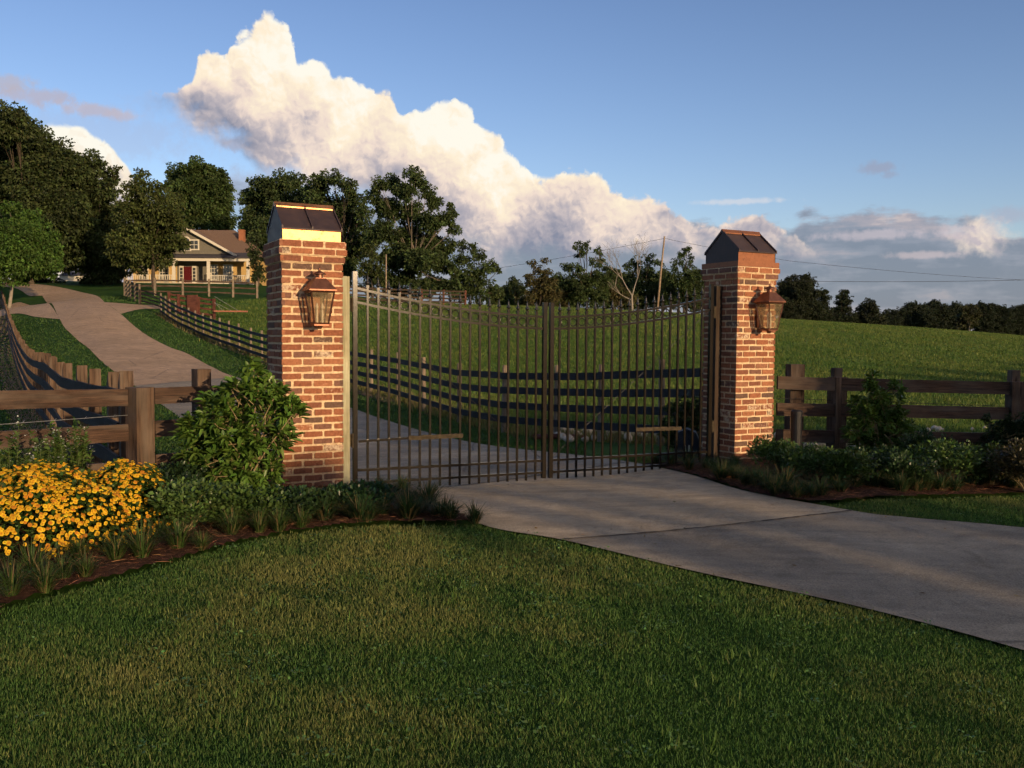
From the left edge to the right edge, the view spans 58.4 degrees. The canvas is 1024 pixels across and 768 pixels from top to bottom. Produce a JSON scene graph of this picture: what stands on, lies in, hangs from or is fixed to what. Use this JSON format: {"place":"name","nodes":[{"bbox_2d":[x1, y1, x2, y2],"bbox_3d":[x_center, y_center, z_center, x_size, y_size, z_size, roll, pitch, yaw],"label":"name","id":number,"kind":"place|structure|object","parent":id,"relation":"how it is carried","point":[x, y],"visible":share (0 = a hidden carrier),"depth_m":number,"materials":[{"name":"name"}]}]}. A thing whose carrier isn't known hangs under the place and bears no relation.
{"place":"outdoors","nodes":[
{"label":"outdoors","id":0,"kind":"place"},
{"bbox_2d":[2,283,231,385],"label":"driveway hill","id":1,"kind":"structure","parent":0,"point":[114,340],"depth_m":44.16,"materials":[{"name":"grey concrete"}]},
{"bbox_2d":[0,281,1023,767],"bbox_3d":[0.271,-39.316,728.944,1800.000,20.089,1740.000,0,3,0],"label":"ground","id":2,"kind":"structure","parent":0,"point":[110,291],"depth_m":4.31,"materials":[{"name":"green plant"}]},
{"bbox_2d":[0,302,58,318],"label":"side drive","id":3,"kind":"structure","parent":2,"relation":"on","point":[46,310],"depth_m":60.31,"materials":[{"name":"grey concrete"}]},
{"bbox_2d":[0,200,65,307],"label":"round tree","id":4,"kind":"object","parent":2,"relation":"on","point":[25,248],"visible":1,"depth_m":74.30,"materials":[{"name":"green plant"}]},
{"bbox_2d":[0,300,89,463],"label":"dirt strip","id":5,"kind":"object","parent":2,"relation":"on","point":[11,370],"visible":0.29,"depth_m":29.46,"materials":[{"name":"brown soil"}]},
{"bbox_2d":[0,99,100,283],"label":"oak tree","id":6,"kind":"object","parent":2,"relation":"on","point":[41,170],"visible":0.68,"depth_m":94.91,"materials":[{"name":"green plant"}]},
{"bbox_2d":[0,290,133,463],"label":"board fence","id":7,"kind":"object","parent":2,"relation":"on","point":[40,371],"visible":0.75,"depth_m":12.94,"materials":[{"name":"brown wood"}]},
{"bbox_2d":[54,148,134,285],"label":"oak tree","id":8,"kind":"object","parent":2,"relation":"on","point":[89,247],"visible":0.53,"depth_m":97.73,"materials":[{"name":"green plant"}]},
{"bbox_2d":[0,369,253,474],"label":"wing fence","id":9,"kind":"object","parent":2,"relation":"on","point":[139,430],"visible":0.45,"depth_m":7.85,"materials":[{"name":"brown wood"}]},
{"bbox_2d":[105,302,159,313],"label":"side drive","id":10,"kind":"structure","parent":2,"relation":"on","point":[121,308],"depth_m":62.52,"materials":[{"name":"grey concrete"}]},
{"bbox_2d":[102,167,195,288],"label":"shade tree","id":11,"kind":"object","parent":2,"relation":"on","point":[148,209],"visible":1,"depth_m":85.66,"materials":[{"name":"green plant"}]},
{"bbox_2d":[123,278,257,297],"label":"yard fence","id":12,"kind":"object","parent":2,"relation":"on","point":[208,287],"visible":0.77,"depth_m":76.58,"materials":[{"name":"brown wood"}]},
{"bbox_2d":[167,292,215,318],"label":"cattle pen","id":13,"kind":"object","parent":2,"relation":"on","point":[193,302],"visible":0.77,"depth_m":61.28,"materials":[{"name":"red wood"}]},
{"bbox_2d":[124,228,267,285],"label":"farmhouse","id":14,"kind":"object","parent":2,"relation":"on","point":[217,254],"visible":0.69,"depth_m":111.54,"materials":[{"name":"white paint"}]},
{"bbox_2d":[161,155,237,229],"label":"pecan tree","id":15,"kind":"object","parent":2,"relation":"on","point":[205,189],"visible":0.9,"depth_m":145.34,"materials":[{"name":"green plant"}]},
{"bbox_2d":[0,480,470,613],"bbox_3d":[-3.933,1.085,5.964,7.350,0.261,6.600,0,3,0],"label":"flower bed","id":16,"kind":"object","parent":2,"relation":"on","point":[122,567],"visible":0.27,"depth_m":5.62,"materials":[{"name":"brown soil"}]},
{"bbox_2d":[0,415,31,524],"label":"perennial plant","id":17,"kind":"object","parent":16,"relation":"on","point":[7,458],"visible":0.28,"depth_m":6.28,"materials":[{"name":"green plant"}]},
{"bbox_2d":[0,551,58,596],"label":"grass tuft","id":18,"kind":"object","parent":16,"relation":"on","point":[7,574],"visible":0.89,"depth_m":4.67,"materials":[{"name":"green plant"}]},
{"bbox_2d":[11,434,63,470],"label":"perennial plant","id":19,"kind":"object","parent":16,"relation":"on","point":[37,454],"visible":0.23,"depth_m":6.46,"materials":[{"name":"green plant"}]},
{"bbox_2d":[0,534,83,579],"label":"grass tuft","id":20,"kind":"object","parent":16,"relation":"on","point":[31,552],"visible":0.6,"depth_m":4.98,"materials":[{"name":"green plant"}]},
{"bbox_2d":[6,554,93,593],"bbox_3d":[-2.417,0.980,4.761,0.456,0.200,0.441,2,3,24],"label":"grass tuft","id":21,"kind":"object","parent":16,"relation":"on","point":[46,583],"visible":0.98,"depth_m":4.74,"materials":[{"name":"green plant"}]},
{"bbox_2d":[24,429,85,473],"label":"perennial plant","id":22,"kind":"object","parent":16,"relation":"on","point":[57,452],"visible":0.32,"depth_m":6.73,"materials":[{"name":"green plant"}]},
{"bbox_2d":[29,547,103,578],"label":"grass tuft","id":23,"kind":"object","parent":16,"relation":"on","point":[66,569],"visible":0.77,"depth_m":4.97,"materials":[{"name":"green plant"}]},
{"bbox_2d":[47,420,94,472],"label":"perennial plant","id":24,"kind":"object","parent":16,"relation":"on","point":[77,456],"visible":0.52,"depth_m":6.84,"materials":[{"name":"green plant"}]},
{"bbox_2d":[0,458,155,563],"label":"lantana plant","id":25,"kind":"object","parent":16,"relation":"on","point":[44,492],"visible":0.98,"depth_m":5.58,"materials":[{"name":"yellow plant"}]},
{"bbox_2d":[53,530,106,558],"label":"grass tuft","id":26,"kind":"object","parent":16,"relation":"on","point":[78,546],"visible":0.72,"depth_m":5.35,"materials":[{"name":"green plant"}]},
{"bbox_2d":[57,546,122,576],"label":"grass tuft","id":27,"kind":"object","parent":16,"relation":"on","point":[87,569],"visible":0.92,"depth_m":5.00,"materials":[{"name":"green plant"}]},
{"bbox_2d":[69,526,145,559],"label":"grass tuft","id":28,"kind":"object","parent":16,"relation":"on","point":[115,552],"visible":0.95,"depth_m":5.34,"materials":[{"name":"green plant"}]},
{"bbox_2d":[57,457,173,540],"bbox_3d":[-2.600,0.754,6.135,0.813,0.525,0.850,0,3,0],"label":"lantana plant","id":29,"kind":"object","parent":16,"relation":"on","point":[133,482],"visible":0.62,"depth_m":6.00,"materials":[{"name":"yellow plant"}]},
{"bbox_2d":[95,518,189,557],"bbox_3d":[-2.195,0.901,5.392,0.556,0.254,0.636,1,3,6],"label":"grass tuft","id":30,"kind":"object","parent":16,"relation":"on","point":[140,547],"visible":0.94,"depth_m":5.40,"materials":[{"name":"green plant"}]},
{"bbox_2d":[138,513,227,548],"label":"grass tuft","id":31,"kind":"object","parent":16,"relation":"on","point":[180,540],"visible":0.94,"depth_m":5.62,"materials":[{"name":"green plant"}]},
{"bbox_2d":[143,476,230,530],"bbox_3d":[-2.180,0.822,6.065,0.598,0.406,0.566,0,3,0],"label":"hawthorn shrub","id":32,"kind":"object","parent":16,"relation":"on","point":[183,499],"visible":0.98,"depth_m":5.95,"materials":[{"name":"green plant"}]},
{"bbox_2d":[157,460,218,482],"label":"hawthorn shrub","id":33,"kind":"object","parent":16,"relation":"on","point":[177,468],"visible":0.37,"depth_m":7.65,"materials":[{"name":"green plant"}]},
{"bbox_2d":[191,480,265,523],"bbox_3d":[-2.033,0.841,6.374,0.669,0.339,0.643,0,3,0],"label":"hawthorn shrub","id":34,"kind":"object","parent":16,"relation":"on","point":[216,512],"visible":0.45,"depth_m":6.20,"materials":[{"name":"green plant"}]},
{"bbox_2d":[195,505,264,534],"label":"grass tuft","id":35,"kind":"object","parent":16,"relation":"on","point":[230,526],"visible":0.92,"depth_m":6.02,"materials":[{"name":"green plant"}]},
{"bbox_2d":[169,353,311,490],"bbox_3d":[-2.305,0.374,7.767,1.214,1.269,0.668,0,3,0],"label":"laurel shrub","id":36,"kind":"object","parent":16,"relation":"on","point":[246,444],"visible":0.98,"depth_m":7.70,"materials":[{"name":"green plant"}]},
{"bbox_2d":[210,484,291,523],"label":"hawthorn shrub","id":37,"kind":"object","parent":16,"relation":"on","point":[245,493],"visible":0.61,"depth_m":6.28,"materials":[{"name":"green plant"}]},
{"bbox_2d":[231,507,286,532],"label":"grass tuft","id":38,"kind":"object","parent":16,"relation":"on","point":[259,526],"visible":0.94,"depth_m":6.08,"materials":[{"name":"green plant"}]},
{"bbox_2d":[254,504,303,531],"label":"grass tuft","id":39,"kind":"object","parent":16,"relation":"on","point":[276,527],"visible":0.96,"depth_m":6.13,"materials":[{"name":"green plant"}]},
{"bbox_2d":[248,484,330,518],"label":"hawthorn shrub","id":40,"kind":"object","parent":16,"relation":"on","point":[296,493],"visible":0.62,"depth_m":6.45,"materials":[{"name":"green plant"}]},
{"bbox_2d":[298,483,360,508],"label":"hawthorn shrub","id":41,"kind":"object","parent":16,"relation":"on","point":[334,496],"visible":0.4,"depth_m":6.66,"materials":[{"name":"green plant"}]},
{"bbox_2d":[303,488,358,520],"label":"grass tuft","id":42,"kind":"object","parent":16,"relation":"on","point":[323,511],"visible":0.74,"depth_m":6.51,"materials":[{"name":"green plant"}]},
{"bbox_2d":[313,487,386,522],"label":"grass tuft","id":43,"kind":"object","parent":16,"relation":"on","point":[354,514],"visible":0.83,"depth_m":6.56,"materials":[{"name":"green plant"}]},
{"bbox_2d":[325,478,401,509],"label":"hawthorn shrub","id":44,"kind":"object","parent":16,"relation":"on","point":[372,488],"visible":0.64,"depth_m":6.88,"materials":[{"name":"green plant"}]},
{"bbox_2d":[365,485,440,520],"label":"grass tuft","id":45,"kind":"object","parent":16,"relation":"on","point":[405,512],"visible":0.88,"depth_m":6.70,"materials":[{"name":"green plant"}]},
{"bbox_2d":[400,476,463,504],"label":"grass tuft","id":46,"kind":"object","parent":16,"relation":"on","point":[431,491],"visible":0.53,"depth_m":7.42,"materials":[{"name":"green plant"}]},
{"bbox_2d":[245,233,266,285],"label":"tree","id":47,"kind":"object","parent":2,"relation":"on","point":[253,255],"visible":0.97,"depth_m":103.09,"materials":[{"name":"green plant"}]},
{"bbox_2d":[229,167,318,251],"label":"oak tree","id":48,"kind":"object","parent":2,"relation":"on","point":[259,197],"visible":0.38,"depth_m":123.87,"materials":[{"name":"green plant"}]},
{"bbox_2d":[0,295,586,480],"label":"lawn","id":49,"kind":"structure","parent":2,"relation":"on","point":[492,443],"depth_m":32.69,"materials":[{"name":"green plant"}]},
{"bbox_2d":[262,201,346,485],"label":"brick pillar","id":50,"kind":"structure","parent":2,"relation":"on","point":[300,248],"depth_m":8.59,"materials":[{"name":"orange brick"}]},
{"bbox_2d":[302,267,336,328],"bbox_3d":[-1.776,-0.792,8.421,0.254,0.571,0.292,-1,3,-28],"label":"wall lantern","id":51,"kind":"object","parent":50,"relation":"attached to","point":[314,288],"depth_m":8.38,"materials":[{"name":"orange metal"}]},
{"bbox_2d":[342,276,349,484],"bbox_3d":[-1.612,0.002,8.832,0.075,2.068,0.075,-1,3,-28],"label":"timber post","id":52,"kind":"object","parent":50,"relation":"attached to","point":[346,370],"visible":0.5,"depth_m":8.80,"materials":[{"name":"beige wood"}]},
{"bbox_2d":[350,271,547,486],"bbox_3d":[-0.606,-0.034,9.262,2.121,2.129,0.068,-1,3,-24],"label":"iron gate leaf","id":53,"kind":"object","parent":52,"relation":"attached to","point":[354,440],"visible":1,"depth_m":9.25,"materials":[{"name":"paint"}]},
{"bbox_2d":[293,168,378,285],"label":"oak tree","id":54,"kind":"object","parent":2,"relation":"on","point":[355,224],"visible":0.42,"depth_m":116.30,"materials":[{"name":"green plant"}]},
{"bbox_2d":[357,241,388,298],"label":"young tree","id":55,"kind":"object","parent":2,"relation":"on","point":[374,274],"visible":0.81,"depth_m":93.01,"materials":[{"name":"green plant"}]},
{"bbox_2d":[136,377,625,488],"bbox_3d":[-5.047,0.643,21.341,4.970,0.572,25.809,-1,3,-28],"label":"driveway beyond","id":56,"kind":"object","parent":2,"relation":"on","point":[178,409],"visible":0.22,"depth_m":13.29,"materials":[{"name":"concrete"}]},
{"bbox_2d":[350,286,465,304],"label":"crest fence","id":57,"kind":"object","parent":2,"relation":"on","point":[443,294],"visible":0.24,"depth_m":85.86,"materials":[{"name":"red wood"}]},
{"bbox_2d":[362,165,463,299],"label":"elm tree","id":58,"kind":"object","parent":2,"relation":"on","point":[413,251],"visible":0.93,"depth_m":96.42,"materials":[{"name":"green plant"}]},
{"bbox_2d":[152,312,673,445],"bbox_3d":[-9.222,-1.755,37.587,3.066,3.714,54.533,-1,3,-29],"label":"fence","id":59,"kind":"object","parent":2,"relation":"on","point":[588,433],"visible":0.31,"depth_m":23.34,"materials":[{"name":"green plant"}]},
{"bbox_2d":[160,293,702,445],"bbox_3d":[-9.409,-2.219,37.224,1.484,4.959,52.980,-1,3,-29],"label":"board fence","id":60,"kind":"object","parent":2,"relation":"on","point":[484,402],"visible":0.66,"depth_m":19.53,"materials":[{"name":"brown wood"}]},
{"bbox_2d":[447,238,504,304],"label":"elm tree","id":61,"kind":"object","parent":2,"relation":"on","point":[474,282],"visible":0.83,"depth_m":112.49,"materials":[{"name":"green plant"}]},
{"bbox_2d":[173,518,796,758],"bbox_3d":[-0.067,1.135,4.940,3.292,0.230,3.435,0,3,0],"label":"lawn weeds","id":62,"kind":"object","parent":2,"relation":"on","point":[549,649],"visible":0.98,"depth_m":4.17,"materials":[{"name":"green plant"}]},
{"bbox_2d":[15,495,1008,767],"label":"clover","id":63,"kind":"object","parent":2,"relation":"on","point":[487,655],"visible":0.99,"depth_m":3.92,"materials":[{"name":"green plant"}]},
{"bbox_2d":[502,277,533,304],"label":"bushy tree","id":64,"kind":"object","parent":2,"relation":"on","point":[516,294],"visible":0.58,"depth_m":129.45,"materials":[{"name":"green plant"}]},
{"bbox_2d":[520,257,563,305],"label":"hickory tree","id":65,"kind":"object","parent":2,"relation":"on","point":[540,287],"visible":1,"depth_m":120.72,"materials":[{"name":"green plant"}]},
{"bbox_2d":[554,239,618,308],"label":"elm tree","id":66,"kind":"object","parent":2,"relation":"on","point":[581,290],"visible":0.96,"depth_m":124.63,"materials":[{"name":"green plant"}]},
{"bbox_2d":[178,296,1023,455],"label":"pasture grass","id":67,"kind":"structure","parent":2,"relation":"on","point":[969,336],"depth_m":50.68,"materials":[{"name":"green plant"}]},
{"bbox_2d":[603,282,638,308],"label":"bushy tree","id":68,"kind":"object","parent":2,"relation":"on","point":[616,297],"visible":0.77,"depth_m":127.60,"materials":[{"name":"green plant"}]},
{"bbox_2d":[596,238,651,309],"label":"bare tree","id":69,"kind":"object","parent":2,"relation":"on","point":[632,293],"visible":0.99,"depth_m":111.48,"materials":[{"name":"beige plant"}]},
{"bbox_2d":[618,253,663,310],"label":"oak tree","id":70,"kind":"object","parent":2,"relation":"on","point":[642,288],"visible":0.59,"depth_m":138.85,"materials":[{"name":"green plant"}]},
{"bbox_2d":[657,391,702,450],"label":"dark shrub","id":71,"kind":"object","parent":2,"relation":"on","point":[680,418],"visible":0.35,"depth_m":12.57,"materials":[{"name":"green plant"}]},
{"bbox_2d":[660,245,703,311],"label":"elm tree","id":72,"kind":"object","parent":2,"relation":"on","point":[681,283],"visible":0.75,"depth_m":132.03,"materials":[{"name":"green plant"}]},
{"bbox_2d":[677,427,698,457],"bbox_3d":[2.224,0.747,11.650,0.300,0.370,0.265,1,3,11],"label":"gate operator box","id":73,"kind":"object","parent":2,"relation":"on","point":[688,440],"visible":0.49,"depth_m":11.52,"materials":[{"name":"black paint"}]},
{"bbox_2d":[700,229,779,459],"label":"brick pillar","id":74,"kind":"structure","parent":2,"relation":"on","point":[741,268],"depth_m":10.50,"materials":[{"name":"red brick"}]},
{"bbox_2d":[711,286,721,458],"bbox_3d":[2.355,-0.097,10.602,0.085,2.060,0.085,-1,3,-28],"label":"timber post","id":75,"kind":"object","parent":74,"relation":"attached to","point":[716,381],"visible":0.57,"depth_m":10.56,"materials":[{"name":"brown wood"}]},
{"bbox_2d":[547,284,715,478],"bbox_3d":[1.370,-0.064,10.129,2.120,2.129,0.066,-1,3,-24],"label":"iron gate leaf","id":76,"kind":"object","parent":75,"relation":"attached to","point":[710,421],"visible":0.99,"depth_m":10.11,"materials":[{"name":"paint"}]},
{"bbox_2d":[753,284,785,332],"bbox_3d":[2.897,-0.859,10.356,0.254,0.571,0.292,-1,3,-28],"label":"wall lantern","id":77,"kind":"object","parent":74,"relation":"attached to","point":[769,296],"depth_m":10.31,"materials":[{"name":"orange metal"}]},
{"bbox_2d":[564,511,1023,649],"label":"driveway apron","id":78,"kind":"object","parent":2,"relation":"on","point":[966,577],"visible":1,"depth_m":5.89,"materials":[{"name":"concrete"}]},
{"bbox_2d":[775,274,815,319],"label":"tree","id":79,"kind":"object","parent":2,"relation":"on","point":[794,291],"visible":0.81,"depth_m":202.43,"materials":[{"name":"green plant"}]},
{"bbox_2d":[802,272,828,320],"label":"tree","id":80,"kind":"object","parent":2,"relation":"on","point":[818,307],"visible":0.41,"depth_m":204.94,"materials":[{"name":"green plant"}]},
{"bbox_2d":[645,457,1023,500],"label":"flower bed","id":81,"kind":"object","parent":2,"relation":"on","point":[864,491],"visible":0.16,"depth_m":8.42,"materials":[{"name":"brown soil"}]},
{"bbox_2d":[745,434,798,472],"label":"hawthorn shrub","id":82,"kind":"object","parent":81,"relation":"on","point":[765,450],"visible":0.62,"depth_m":9.30,"materials":[{"name":"green plant"}]},
{"bbox_2d":[790,410,802,445],"bbox_3d":[3.272,0.605,10.543,0.132,0.618,0.130,0,3,0],"label":"utility post","id":83,"kind":"object","parent":81,"relation":"on","point":[796,426],"visible":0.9,"depth_m":10.49,"materials":[{"name":"black plastic"}]},
{"bbox_2d":[775,441,837,479],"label":"hawthorn shrub","id":84,"kind":"object","parent":81,"relation":"on","point":[806,459],"visible":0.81,"depth_m":8.79,"materials":[{"name":"green plant"}]},
{"bbox_2d":[821,448,880,486],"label":"hawthorn shrub","id":85,"kind":"object","parent":81,"relation":"on","point":[843,463],"visible":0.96,"depth_m":8.37,"materials":[{"name":"green plant"}]},
{"bbox_2d":[846,444,903,474],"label":"hawthorn shrub","id":86,"kind":"object","parent":81,"relation":"on","point":[883,451],"visible":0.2,"depth_m":8.95,"materials":[{"name":"green plant"}]},
{"bbox_2d":[839,369,917,458],"bbox_3d":[4.214,0.411,10.400,0.992,1.158,0.594,0,3,0],"label":"laurel shrub","id":87,"kind":"object","parent":81,"relation":"on","point":[874,430],"visible":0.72,"depth_m":10.31,"materials":[{"name":"green plant"}]},
{"bbox_2d":[877,469,918,491],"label":"grass tuft","id":88,"kind":"object","parent":81,"relation":"on","point":[902,484],"visible":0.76,"depth_m":8.26,"materials":[{"name":"green plant"}]},
{"bbox_2d":[875,449,940,485],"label":"hawthorn shrub","id":89,"kind":"object","parent":81,"relation":"on","point":[895,463],"visible":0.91,"depth_m":8.44,"materials":[{"name":"green plant"}]},
{"bbox_2d":[898,427,955,465],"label":"hawthorn shrub","id":90,"kind":"object","parent":81,"relation":"on","point":[923,435],"visible":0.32,"depth_m":9.87,"materials":[{"name":"green plant"}]},
{"bbox_2d":[902,437,989,480],"bbox_3d":[4.203,0.762,8.800,0.673,0.499,0.801,-1,3,-24],"label":"hawthorn shrub","id":91,"kind":"object","parent":81,"relation":"on","point":[946,457],"visible":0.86,"depth_m":8.66,"materials":[{"name":"green plant"}]},
{"bbox_2d":[964,440,1011,485],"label":"hawthorn shrub","id":92,"kind":"object","parent":81,"relation":"on","point":[985,454],"visible":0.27,"depth_m":8.70,"materials":[{"name":"green plant"}]},
{"bbox_2d":[975,411,1023,452],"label":"dark shrub","id":93,"kind":"object","parent":81,"relation":"on","point":[1011,426],"visible":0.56,"depth_m":10.60,"materials":[{"name":"green plant"}]},
{"bbox_2d":[984,437,1023,490],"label":"hawthorn shrub","id":94,"kind":"object","parent":81,"relation":"on","point":[1015,464],"visible":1,"depth_m":8.35,"materials":[{"name":"green plant"}]},
{"bbox_2d":[829,289,859,322],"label":"tree","id":95,"kind":"object","parent":2,"relation":"on","point":[842,311],"visible":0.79,"depth_m":210.10,"materials":[{"name":"green plant"}]},
{"bbox_2d":[851,297,888,324],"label":"tree","id":96,"kind":"object","parent":2,"relation":"on","point":[868,312],"visible":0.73,"depth_m":211.71,"materials":[{"name":"green plant"}]},
{"bbox_2d":[775,364,1023,459],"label":"wing fence","id":97,"kind":"object","parent":2,"relation":"on","point":[794,382],"visible":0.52,"depth_m":10.92,"materials":[{"name":"brown wood"}]},
{"bbox_2d":[903,300,930,327],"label":"tree","id":98,"kind":"object","parent":2,"relation":"on","point":[917,314],"visible":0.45,"depth_m":244.50,"materials":[{"name":"green plant"}]},
{"bbox_2d":[926,299,952,328],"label":"tree","id":99,"kind":"object","parent":2,"relation":"on","point":[941,314],"visible":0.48,"depth_m":254.22,"materials":[{"name":"green plant"}]},
{"bbox_2d":[953,303,982,330],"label":"tree","id":100,"kind":"object","parent":2,"relation":"on","point":[968,315],"visible":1,"depth_m":230.89,"materials":[{"name":"green plant"}]},
{"bbox_2d":[972,300,997,332],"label":"tree","id":101,"kind":"object","parent":2,"relation":"on","point":[986,321],"visible":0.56,"depth_m":268.05,"materials":[{"name":"green plant"}]},
{"bbox_2d":[996,304,1020,333],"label":"tree","id":102,"kind":"object","parent":2,"relation":"on","point":[1008,315],"visible":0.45,"depth_m":275.76,"materials":[{"name":"green plant"}]},
{"bbox_2d":[0,0,1023,330],"label":"sky","id":103,"kind":"structure","parent":0,"point":[882,135],"materials":[{"name":"blue"}]},
{"bbox_2d":[412,462,852,539],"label":"driveway","id":104,"kind":"structure","parent":0,"point":[572,506],"depth_m":7.84,"materials":[{"name":"concrete"}]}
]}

